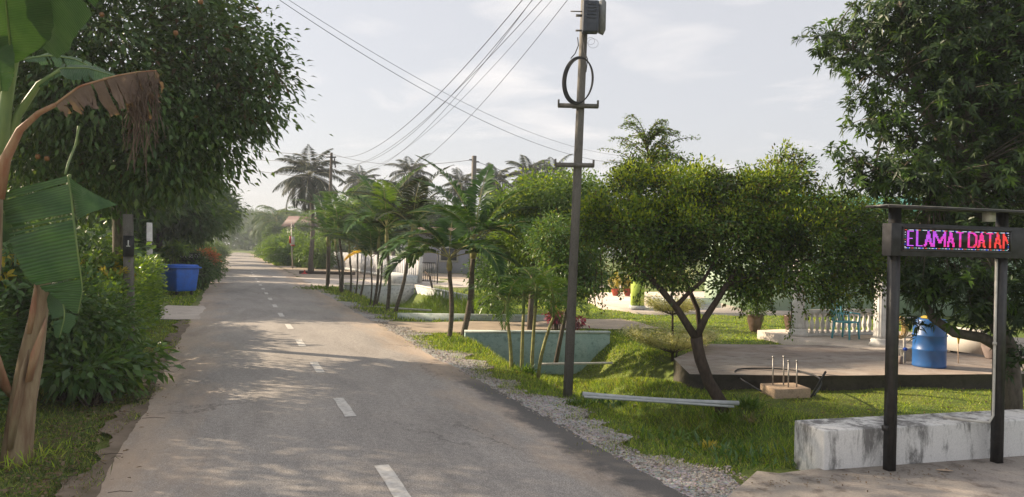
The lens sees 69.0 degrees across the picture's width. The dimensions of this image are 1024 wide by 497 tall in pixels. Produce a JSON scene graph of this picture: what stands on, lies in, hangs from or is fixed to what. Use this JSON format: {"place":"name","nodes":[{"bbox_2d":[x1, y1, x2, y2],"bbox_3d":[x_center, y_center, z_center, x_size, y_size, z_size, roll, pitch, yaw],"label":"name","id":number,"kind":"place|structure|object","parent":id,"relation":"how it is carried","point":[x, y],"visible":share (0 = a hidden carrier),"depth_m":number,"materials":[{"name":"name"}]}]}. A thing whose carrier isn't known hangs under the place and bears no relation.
{"place":"outdoors","nodes":[
{"label":"outdoors","id":0,"kind":"place"},
{"bbox_2d":[157,305,205,318],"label":"driveway","id":1,"kind":"structure","parent":0,"point":[184,312],"depth_m":22.16,"materials":[{"name":"concrete"}]},
{"bbox_2d":[160,283,206,305],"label":"grass","id":2,"kind":"structure","parent":0,"point":[181,297],"depth_m":27.52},
{"bbox_2d":[278,266,479,278],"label":"driveway","id":3,"kind":"structure","parent":0,"point":[293,270],"depth_m":54.90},
{"bbox_2d":[97,252,689,496],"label":"road","id":4,"kind":"structure","parent":0,"point":[282,386],"depth_m":8.77,"materials":[{"name":"asphalt"}]},
{"bbox_2d":[296,278,620,287],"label":"driveway","id":5,"kind":"structure","parent":0,"point":[335,281],"depth_m":43.92,"materials":[{"name":"concrete"}]},
{"bbox_2d":[391,272,417,284],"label":"concrete block","id":6,"kind":"structure","parent":5,"relation":"on","point":[396,277],"depth_m":40.73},
{"bbox_2d":[417,250,438,283],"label":"gate","id":7,"kind":"structure","parent":5,"relation":"on","point":[420,262],"depth_m":43.11,"materials":[{"name":"metal"}]},
{"bbox_2d":[0,244,1023,496],"bbox_3d":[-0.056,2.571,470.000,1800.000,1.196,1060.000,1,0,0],"label":"ground","id":8,"kind":"structure","parent":0,"point":[662,370],"depth_m":12.06,"materials":[{"name":"green plant"}]},
{"bbox_2d":[0,240,33,371],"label":"shrub","id":9,"kind":"object","parent":8,"relation":"on","point":[14,275],"visible":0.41,"depth_m":9.13,"materials":[{"name":"green plant"}]},
{"bbox_2d":[0,288,49,411],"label":"hedge","id":10,"kind":"object","parent":8,"relation":"on","point":[6,336],"visible":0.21,"depth_m":8.82,"materials":[{"name":"green plant"}]},
{"bbox_2d":[0,435,87,473],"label":"grass tuft","id":11,"kind":"object","parent":8,"relation":"on","point":[22,458],"visible":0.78,"depth_m":6.90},
{"bbox_2d":[0,126,116,467],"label":"banana plant","id":12,"kind":"object","parent":8,"relation":"on","point":[48,260],"visible":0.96,"depth_m":6.80,"materials":[{"name":"green plant"}]},
{"bbox_2d":[0,456,119,496],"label":"grass tuft","id":13,"kind":"object","parent":8,"relation":"on","point":[55,476],"visible":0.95,"depth_m":6.52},
{"bbox_2d":[0,0,165,273],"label":"banana plant","id":14,"kind":"object","parent":8,"relation":"on","point":[30,27],"visible":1,"depth_m":6.50,"materials":[{"name":"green plant"}]},
{"bbox_2d":[0,256,168,400],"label":"shrub","id":15,"kind":"object","parent":8,"relation":"on","point":[96,311],"visible":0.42,"depth_m":9.67,"materials":[{"name":"green plant"}]},
{"bbox_2d":[2,188,166,305],"bbox_3d":[-11.528,0.470,17.061,6.578,4.515,5.252,1,0,-35],"label":"dark bush","id":16,"kind":"object","parent":8,"relation":"on","point":[100,242],"visible":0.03,"depth_m":17.35,"materials":[{"name":"green plant"}]},
{"bbox_2d":[1,252,170,350],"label":"hedge","id":17,"kind":"object","parent":8,"relation":"on","point":[151,286],"visible":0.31,"depth_m":16.24,"materials":[{"name":"green plant"}]},
{"bbox_2d":[0,343,183,496],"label":"grass","id":18,"kind":"structure","parent":8,"relation":"on","point":[87,458],"depth_m":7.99,"materials":[{"name":"plant"}]},
{"bbox_2d":[6,329,184,407],"bbox_3d":[-5.462,1.583,9.938,1.690,1.075,2.633,1,0,0],"label":"shrub","id":19,"kind":"object","parent":8,"relation":"on","point":[91,379],"visible":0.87,"depth_m":9.42,"materials":[{"name":"green plant"}]},
{"bbox_2d":[11,358,186,496],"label":"twigs","id":20,"kind":"object","parent":8,"relation":"on","point":[109,453],"visible":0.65,"depth_m":7.18,"materials":[{"name":"wood"}]},
{"bbox_2d":[79,246,144,337],"bbox_3d":[-7.089,0.973,12.809,1.215,2.066,1.441,1,0,0],"label":"shrub","id":21,"kind":"object","parent":8,"relation":"on","point":[103,261],"visible":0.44,"depth_m":12.79,"materials":[{"name":"green plant"}]},
{"bbox_2d":[55,320,189,496],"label":"dirt verge","id":22,"kind":"structure","parent":8,"relation":"on","point":[120,438],"depth_m":7.89,"materials":[{"name":"soil"}]},
{"bbox_2d":[143,319,189,353],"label":"grass","id":23,"kind":"structure","parent":22,"relation":"on","point":[167,328],"depth_m":17.40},
{"bbox_2d":[123,214,134,350],"bbox_3d":[-6.624,0.792,12.889,0.250,2.767,0.222,1,0,-20],"label":"utility post","id":24,"kind":"object","parent":8,"relation":"on","point":[128,239],"visible":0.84,"depth_m":12.83,"materials":[{"name":"concrete"}]},
{"bbox_2d":[101,198,187,238],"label":"tree","id":25,"kind":"object","parent":8,"relation":"on","point":[161,216],"depth_m":28.82,"materials":[{"name":"green plant"}]},
{"bbox_2d":[94,184,195,238],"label":"tree","id":26,"kind":"object","parent":8,"relation":"on","point":[167,222],"visible":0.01,"depth_m":28.34,"materials":[{"name":"green plant"}]},
{"bbox_2d":[3,0,333,256],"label":"broadleaf tree","id":27,"kind":"object","parent":8,"relation":"on","point":[197,121],"visible":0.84,"depth_m":12.88,"materials":[{"name":"green plant"}]},
{"bbox_2d":[153,240,194,263],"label":"shrub","id":28,"kind":"object","parent":8,"relation":"on","point":[176,250],"visible":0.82,"depth_m":30.76,"materials":[{"name":"green plant"}]},
{"bbox_2d":[161,264,201,294],"bbox_3d":[-13.162,1.218,29.302,1.490,1.190,1.100,1,0,33],"label":"wheelie bin","id":29,"kind":"object","parent":8,"relation":"on","point":[182,277],"visible":0.71,"depth_m":28.85,"materials":[{"name":"blue plastic"}]},
{"bbox_2d":[135,189,240,258],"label":"tree","id":30,"kind":"object","parent":8,"relation":"on","point":[186,228],"visible":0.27,"depth_m":32.84,"materials":[{"name":"green plant"}]},
{"bbox_2d":[171,246,221,290],"bbox_3d":[-14.210,0.864,33.285,2.748,2.211,1.930,1,0,38],"label":"shrub","id":31,"kind":"object","parent":8,"relation":"on","point":[205,272],"visible":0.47,"depth_m":32.93,"materials":[{"name":"green plant"}]},
{"bbox_2d":[173,181,241,244],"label":"tree","id":32,"kind":"object","parent":8,"relation":"on","point":[219,199],"visible":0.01,"depth_m":45.72,"materials":[{"name":"green plant"}]},
{"bbox_2d":[203,254,230,283],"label":"shrub","id":33,"kind":"object","parent":8,"relation":"on","point":[218,270],"visible":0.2,"depth_m":37.91,"materials":[{"name":"green plant"}]},
{"bbox_2d":[207,152,256,235],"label":"tree","id":34,"kind":"object","parent":8,"relation":"on","point":[234,204],"visible":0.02,"depth_m":62.01,"materials":[{"name":"green plant"}]},
{"bbox_2d":[261,220,284,239],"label":"tree","id":35,"kind":"object","parent":8,"relation":"on","point":[273,228],"visible":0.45,"depth_m":109.40,"materials":[{"name":"green plant"}]},
{"bbox_2d":[259,236,287,263],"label":"bush","id":36,"kind":"object","parent":8,"relation":"on","point":[267,254],"visible":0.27,"depth_m":78.52,"materials":[{"name":"green plant"}]},
{"bbox_2d":[249,205,299,244],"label":"tree","id":37,"kind":"object","parent":8,"relation":"on","point":[274,216],"visible":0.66,"depth_m":115.08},
{"bbox_2d":[268,231,333,265],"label":"bush","id":38,"kind":"object","parent":8,"relation":"on","point":[286,259],"visible":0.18,"depth_m":71.17,"materials":[{"name":"green plant"}]},
{"bbox_2d":[271,144,346,270],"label":"coconut palm","id":39,"kind":"object","parent":8,"relation":"on","point":[309,187],"visible":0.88,"depth_m":59.37,"materials":[{"name":"green plant"}]},
{"bbox_2d":[289,236,338,268],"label":"bush","id":40,"kind":"object","parent":8,"relation":"on","point":[319,255],"visible":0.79,"depth_m":65.19,"materials":[{"name":"green plant"}]},
{"bbox_2d":[281,216,350,248],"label":"house","id":41,"kind":"structure","parent":8,"relation":"on","point":[289,220],"depth_m":100.89,"materials":[{"name":"white paint"}]},
{"bbox_2d":[276,185,357,288],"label":"slender palm","id":42,"kind":"object","parent":8,"relation":"on","point":[317,221],"visible":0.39,"depth_m":36.09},
{"bbox_2d":[291,210,351,289],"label":"slender palm","id":43,"kind":"object","parent":8,"relation":"on","point":[329,220],"visible":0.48,"depth_m":34.46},
{"bbox_2d":[326,153,335,283],"bbox_3d":[-9.762,-1.629,39.990,0.559,7.032,0.261,1,0,0],"label":"utility pole","id":44,"kind":"object","parent":8,"relation":"on","point":[331,156],"visible":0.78,"depth_m":39.93,"materials":[{"name":"brown wood"}]},
{"bbox_2d":[296,179,380,291],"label":"slender palm","id":45,"kind":"object","parent":8,"relation":"on","point":[333,213],"visible":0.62,"depth_m":33.51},
{"bbox_2d":[316,220,363,293],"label":"slender palm","id":46,"kind":"object","parent":8,"relation":"on","point":[351,237],"visible":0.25,"depth_m":33.02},
{"bbox_2d":[303,216,398,292],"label":"slender palm","id":47,"kind":"object","parent":8,"relation":"on","point":[344,235],"visible":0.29,"depth_m":33.62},
{"bbox_2d":[338,164,380,198],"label":"coconut palm","id":48,"kind":"object","parent":8,"relation":"on","point":[353,179],"visible":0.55,"depth_m":84.54,"materials":[{"name":"green plant"}]},
{"bbox_2d":[321,209,406,296],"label":"slender palm","id":49,"kind":"object","parent":8,"relation":"on","point":[356,237],"visible":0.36,"depth_m":31.02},
{"bbox_2d":[329,223,405,304],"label":"slender palm","id":50,"kind":"object","parent":8,"relation":"on","point":[368,242],"visible":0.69,"depth_m":26.80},
{"bbox_2d":[323,207,422,305],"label":"slender palm","id":51,"kind":"object","parent":8,"relation":"on","point":[368,224],"visible":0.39,"depth_m":26.72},
{"bbox_2d":[331,252,416,276],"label":"panel fence","id":52,"kind":"object","parent":8,"relation":"on","point":[400,268],"visible":0.44,"depth_m":54.95,"materials":[{"name":"metal"}]},
{"bbox_2d":[318,180,432,305],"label":"slender palm","id":53,"kind":"object","parent":8,"relation":"on","point":[369,220],"visible":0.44,"depth_m":26.39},
{"bbox_2d":[332,175,418,254],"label":"tree","id":54,"kind":"object","parent":8,"relation":"on","point":[368,190],"visible":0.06,"depth_m":61.43,"materials":[{"name":"green plant"}]},
{"bbox_2d":[316,162,442,310],"bbox_3d":[-4.162,-0.347,24.653,4.218,5.144,4.142,1,0,-36],"label":"slender palm","id":55,"kind":"object","parent":8,"relation":"on","point":[389,197],"visible":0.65,"depth_m":24.43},
{"bbox_2d":[314,285,481,321],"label":"grass","id":56,"kind":"structure","parent":8,"relation":"on","point":[364,301],"depth_m":26.14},
{"bbox_2d":[344,284,467,305],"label":"culvert wall","id":57,"kind":"structure","parent":8,"relation":"on","point":[408,292],"depth_m":37.25,"materials":[{"name":"white paint"}]},
{"bbox_2d":[344,165,472,312],"bbox_3d":[-3.193,-0.246,24.208,3.966,4.991,4.144,1,0,-32],"label":"slender palm","id":58,"kind":"object","parent":8,"relation":"on","point":[421,195],"visible":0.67,"depth_m":23.84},
{"bbox_2d":[384,153,433,244],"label":"coconut palm","id":59,"kind":"object","parent":8,"relation":"on","point":[406,168],"visible":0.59,"depth_m":69.45,"materials":[{"name":"green plant"}]},
{"bbox_2d":[403,194,453,244],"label":"tree","id":60,"kind":"object","parent":8,"relation":"on","point":[432,217],"visible":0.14,"depth_m":69.03,"materials":[{"name":"green plant"}]},
{"bbox_2d":[390,284,505,313],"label":"grass","id":61,"kind":"structure","parent":8,"relation":"on","point":[428,304],"depth_m":31.34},
{"bbox_2d":[202,205,703,259],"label":"distant woodland","id":62,"kind":"object","parent":8,"relation":"on","point":[239,243],"visible":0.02,"depth_m":203.91,"materials":[{"name":"green plant"}]},
{"bbox_2d":[377,218,529,336],"bbox_3d":[-1.327,0.758,17.931,3.634,3.063,3.104,1,0,0],"label":"arching palm","id":63,"kind":"object","parent":8,"relation":"on","point":[440,239],"visible":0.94,"depth_m":17.77,"materials":[{"name":"plant"}]},
{"bbox_2d":[440,167,478,204],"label":"coconut palm","id":64,"kind":"object","parent":8,"relation":"on","point":[463,180],"visible":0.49,"depth_m":79.45,"materials":[{"name":"green plant"}]},
{"bbox_2d":[377,155,556,336],"bbox_3d":[-0.989,0.062,18.556,4.673,4.833,3.318,1,0,0],"label":"arching palm","id":65,"kind":"object","parent":8,"relation":"on","point":[469,215],"visible":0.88,"depth_m":18.90,"materials":[{"name":"plant"}]},
{"bbox_2d":[397,313,546,321],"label":"kerb","id":66,"kind":"structure","parent":8,"relation":"on","point":[443,316],"depth_m":22.34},
{"bbox_2d":[468,156,478,313],"bbox_3d":[-1.353,-0.402,25.518,0.333,5.544,0.190,1,0,-20],"label":"utility pole","id":67,"kind":"object","parent":8,"relation":"on","point":[474,162],"visible":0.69,"depth_m":25.45,"materials":[{"name":"concrete"}]},
{"bbox_2d":[415,227,546,274],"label":"house","id":68,"kind":"structure","parent":8,"relation":"on","point":[458,262],"depth_m":62.00,"materials":[{"name":"white paint"}]},
{"bbox_2d":[476,162,516,203],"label":"coconut palm","id":69,"kind":"object","parent":8,"relation":"on","point":[499,176],"visible":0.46,"depth_m":65.60,"materials":[{"name":"green plant"}]},
{"bbox_2d":[461,239,557,319],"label":"bushy tree","id":70,"kind":"object","parent":8,"relation":"on","point":[487,277],"visible":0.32,"depth_m":21.26,"materials":[{"name":"green plant"}]},
{"bbox_2d":[463,264,590,378],"bbox_3d":[0.267,1.389,13.514,2.328,2.259,1.786,1,0,0],"label":"palm clump","id":71,"kind":"object","parent":8,"relation":"on","point":[541,280],"visible":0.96,"depth_m":13.57,"materials":[{"name":"plant"}]},
{"bbox_2d":[503,155,550,196],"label":"coconut palm","id":72,"kind":"object","parent":8,"relation":"on","point":[523,166],"visible":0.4,"depth_m":73.46,"materials":[{"name":"green plant"}]},
{"bbox_2d":[317,290,740,496],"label":"gravel shoulder","id":73,"kind":"object","parent":8,"relation":"on","point":[550,406],"visible":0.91,"depth_m":9.06},
{"bbox_2d":[345,305,747,496],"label":"gravel","id":74,"kind":"structure","parent":73,"relation":"on","point":[660,466],"depth_m":8.37,"materials":[{"name":"gravel"}]},
{"bbox_2d":[464,330,610,374],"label":"culvert wall","id":75,"kind":"structure","parent":8,"relation":"on","point":[589,345],"depth_m":18.63,"materials":[{"name":"concrete"}]},
{"bbox_2d":[474,160,624,329],"bbox_3d":[1.033,0.038,20.064,4.274,4.866,3.565,1,0,0],"label":"green tree","id":76,"kind":"object","parent":8,"relation":"on","point":[546,198],"visible":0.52,"depth_m":19.61,"materials":[{"name":"green plant"}]},
{"bbox_2d":[410,327,689,386],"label":"grass","id":77,"kind":"structure","parent":8,"relation":"on","point":[479,347],"depth_m":17.30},
{"bbox_2d":[527,154,572,191],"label":"coconut palm","id":78,"kind":"object","parent":8,"relation":"on","point":[551,165],"visible":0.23,"depth_m":77.48,"materials":[{"name":"green plant"}]},
{"bbox_2d":[541,306,589,330],"bbox_3d":[1.404,2.289,19.426,1.317,1.696,0.842,1,0,16],"label":"shrub","id":79,"kind":"object","parent":8,"relation":"on","point":[556,322],"visible":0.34,"depth_m":19.36,"materials":[{"name":"green plant"}]},
{"bbox_2d":[517,202,619,362],"bbox_3d":[1.122,0.717,15.454,2.136,3.433,2.098,1,0,0],"label":"bushy tree","id":80,"kind":"object","parent":8,"relation":"on","point":[553,248],"visible":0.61,"depth_m":15.22,"materials":[{"name":"green plant"}]},
{"bbox_2d":[554,0,605,397],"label":"utility pole","id":81,"kind":"object","parent":8,"relation":"on","point":[592,15],"visible":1,"depth_m":10.95,"materials":[{"name":"concrete"}]},
{"bbox_2d":[450,352,826,472],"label":"grass","id":82,"kind":"structure","parent":8,"relation":"on","point":[622,415],"depth_m":10.71,"materials":[{"name":"plant"}]},
{"bbox_2d":[597,114,716,341],"bbox_3d":[2.636,-0.068,13.462,2.145,4.661,1.751,1,0,23],"label":"feathery tree","id":83,"kind":"object","parent":8,"relation":"on","point":[664,156],"visible":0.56,"depth_m":13.38,"materials":[{"name":"green plant"}]},
{"bbox_2d":[584,396,733,407],"bbox_3d":[2.019,2.089,10.150,2.123,0.183,0.032,1,0,-8],"label":"drain pipe","id":84,"kind":"object","parent":8,"relation":"on","point":[657,401],"visible":1,"depth_m":10.13,"materials":[{"name":"grey plastic"}]},
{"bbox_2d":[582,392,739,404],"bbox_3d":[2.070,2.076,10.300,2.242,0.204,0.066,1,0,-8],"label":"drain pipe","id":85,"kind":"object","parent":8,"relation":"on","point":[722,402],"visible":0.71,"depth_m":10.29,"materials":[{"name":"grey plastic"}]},
{"bbox_2d":[418,290,912,379],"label":"grass","id":86,"kind":"structure","parent":8,"relation":"on","point":[638,319],"depth_m":23.16,"materials":[{"name":"plant"}]},
{"bbox_2d":[616,269,723,361],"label":"tiered tree","id":87,"kind":"object","parent":8,"relation":"on","point":[642,336],"visible":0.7,"depth_m":15.81,"materials":[{"name":"green plant"}]},
{"bbox_2d":[616,420,727,456],"bbox_3d":[1.855,2.144,8.534,1.302,0.164,1.535,1,0,0],"label":"grass tuft","id":88,"kind":"object","parent":8,"relation":"on","point":[660,434],"visible":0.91,"depth_m":8.60,"materials":[{"name":"green plant"}]},
{"bbox_2d":[554,137,887,415],"bbox_3d":[3.320,0.415,11.696,5.345,4.454,2.919,1,0,0],"label":"leaved tree","id":89,"kind":"object","parent":8,"relation":"on","point":[758,213],"visible":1,"depth_m":11.16,"materials":[{"name":"green plant"}]},
{"bbox_2d":[698,407,746,425],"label":"grass tuft","id":90,"kind":"object","parent":8,"relation":"on","point":[724,417],"visible":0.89,"depth_m":10.75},
{"bbox_2d":[588,291,872,317],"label":"forecourt","id":91,"kind":"structure","parent":8,"relation":"on","point":[612,302],"depth_m":27.79,"materials":[{"name":"concrete"}]},
{"bbox_2d":[629,278,645,309],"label":"gate pillar","id":92,"kind":"structure","parent":91,"relation":"on","point":[633,305],"depth_m":26.25,"materials":[{"name":"paint"}]},
{"bbox_2d":[665,431,797,471],"bbox_3d":[2.402,2.150,8.019,1.212,0.163,1.328,1,0,-22],"label":"grass tuft","id":93,"kind":"object","parent":8,"relation":"on","point":[731,451],"visible":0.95,"depth_m":7.98,"materials":[{"name":"green plant"}]},
{"bbox_2d":[724,392,772,409],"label":"grass tuft","id":94,"kind":"object","parent":8,"relation":"on","point":[753,403],"visible":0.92,"depth_m":10.75,"materials":[{"name":"green plant"}]},
{"bbox_2d":[740,289,774,331],"bbox_3d":[7.008,1.610,21.381,1.183,1.555,1.105,1,0,-43],"label":"plant pot","id":95,"kind":"object","parent":8,"relation":"on","point":[754,321],"visible":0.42,"depth_m":21.24,"materials":[{"name":"ceramic"}]},
{"bbox_2d":[760,356,810,398],"bbox_3d":[4.485,2.112,12.241,0.711,0.672,0.552,1,0,-14],"label":"post base","id":96,"kind":"object","parent":8,"relation":"on","point":[783,390],"visible":0.85,"depth_m":12.08,"materials":[{"name":"concrete"}]},
{"bbox_2d":[673,344,1023,390],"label":"concrete slab","id":97,"kind":"structure","parent":8,"relation":"on","point":[846,368],"depth_m":13.52,"materials":[{"name":"concrete"}]},
{"bbox_2d":[734,367,821,395],"bbox_3d":[4.425,2.180,12.072,1.218,0.302,2.359,1,0,0],"label":"hose","id":98,"kind":"object","parent":97,"relation":"on","point":[817,390],"visible":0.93,"depth_m":12.66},
{"bbox_2d":[911,315,947,368],"bbox_3d":[7.864,1.744,14.032,0.596,0.955,0.596,1,0,0],"label":"oil drum","id":99,"kind":"object","parent":97,"relation":"on","point":[929,350],"visible":0.67,"depth_m":13.80,"materials":[{"name":"blue plastic"}]},
{"bbox_2d":[947,327,986,354],"bbox_3d":[9.650,1.951,15.858,0.060,0.520,0.909,1,0,-24],"label":"panel","id":100,"kind":"object","parent":97,"relation":"on","point":[969,346],"visible":0.36,"depth_m":15.83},
{"bbox_2d":[704,194,1023,316],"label":"house","id":101,"kind":"structure","parent":8,"relation":"on","point":[785,304],"depth_m":27.50,"materials":[{"name":"white paint"}]},
{"bbox_2d":[722,386,1023,418],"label":"grass","id":102,"kind":"structure","parent":8,"relation":"on","point":[877,393],"depth_m":11.88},
{"bbox_2d":[728,456,1023,496],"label":"concrete apron","id":103,"kind":"object","parent":8,"relation":"on","point":[989,478],"visible":0.89,"depth_m":6.89,"materials":[{"name":"concrete"}]},
{"bbox_2d":[866,204,1023,471],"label":"led sign","id":104,"kind":"object","parent":103,"relation":"on","point":[1001,242],"visible":1,"depth_m":7.36,"materials":[{"name":"metal"}]},
{"bbox_2d":[798,185,956,287],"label":"bushy tree","id":105,"kind":"object","parent":8,"relation":"on","point":[877,230],"visible":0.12,"depth_m":12.70,"materials":[{"name":"green plant"}]},
{"bbox_2d":[757,329,1023,355],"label":"patio","id":106,"kind":"structure","parent":8,"relation":"on","point":[778,335],"depth_m":18.34,"materials":[{"name":"concrete"}]},
{"bbox_2d":[788,257,807,336],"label":"column","id":107,"kind":"structure","parent":106,"relation":"on","point":[799,329],"depth_m":18.67,"materials":[{"name":"white paint"}]},
{"bbox_2d":[804,309,873,336],"bbox_3d":[8.395,1.901,19.161,2.272,0.665,0.200,1,0,-22],"label":"balustrade","id":108,"kind":"object","parent":106,"relation":"on","point":[822,324],"visible":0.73,"depth_m":19.05,"materials":[{"name":"white paint"}]},
{"bbox_2d":[830,303,859,339],"bbox_3d":[8.241,1.791,18.448,0.537,0.884,0.558,1,0,-35],"label":"plastic chair","id":109,"kind":"object","parent":106,"relation":"on","point":[838,319],"visible":0.74,"depth_m":18.45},
{"bbox_2d":[869,274,886,347],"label":"column","id":110,"kind":"structure","parent":106,"relation":"on","point":[877,338],"depth_m":16.89,"materials":[{"name":"white paint"}]},
{"bbox_2d":[791,0,1023,409],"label":"broadleaf tree","id":111,"kind":"object","parent":8,"relation":"on","point":[968,69],"visible":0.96,"depth_m":10.64,"materials":[{"name":"green plant"}]},
{"bbox_2d":[794,409,1023,469],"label":"wall","id":112,"kind":"structure","parent":8,"relation":"on","point":[838,443],"depth_m":7.56,"materials":[{"name":"concrete"}]},
{"bbox_2d":[372,319,660,332],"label":"driveway","id":113,"kind":"structure","parent":0,"point":[432,327],"depth_m":20.85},
{"bbox_2d":[24,0,1008,251],"label":"sky","id":114,"kind":"structure","parent":0,"point":[728,73],"materials":[{"name":"white"}]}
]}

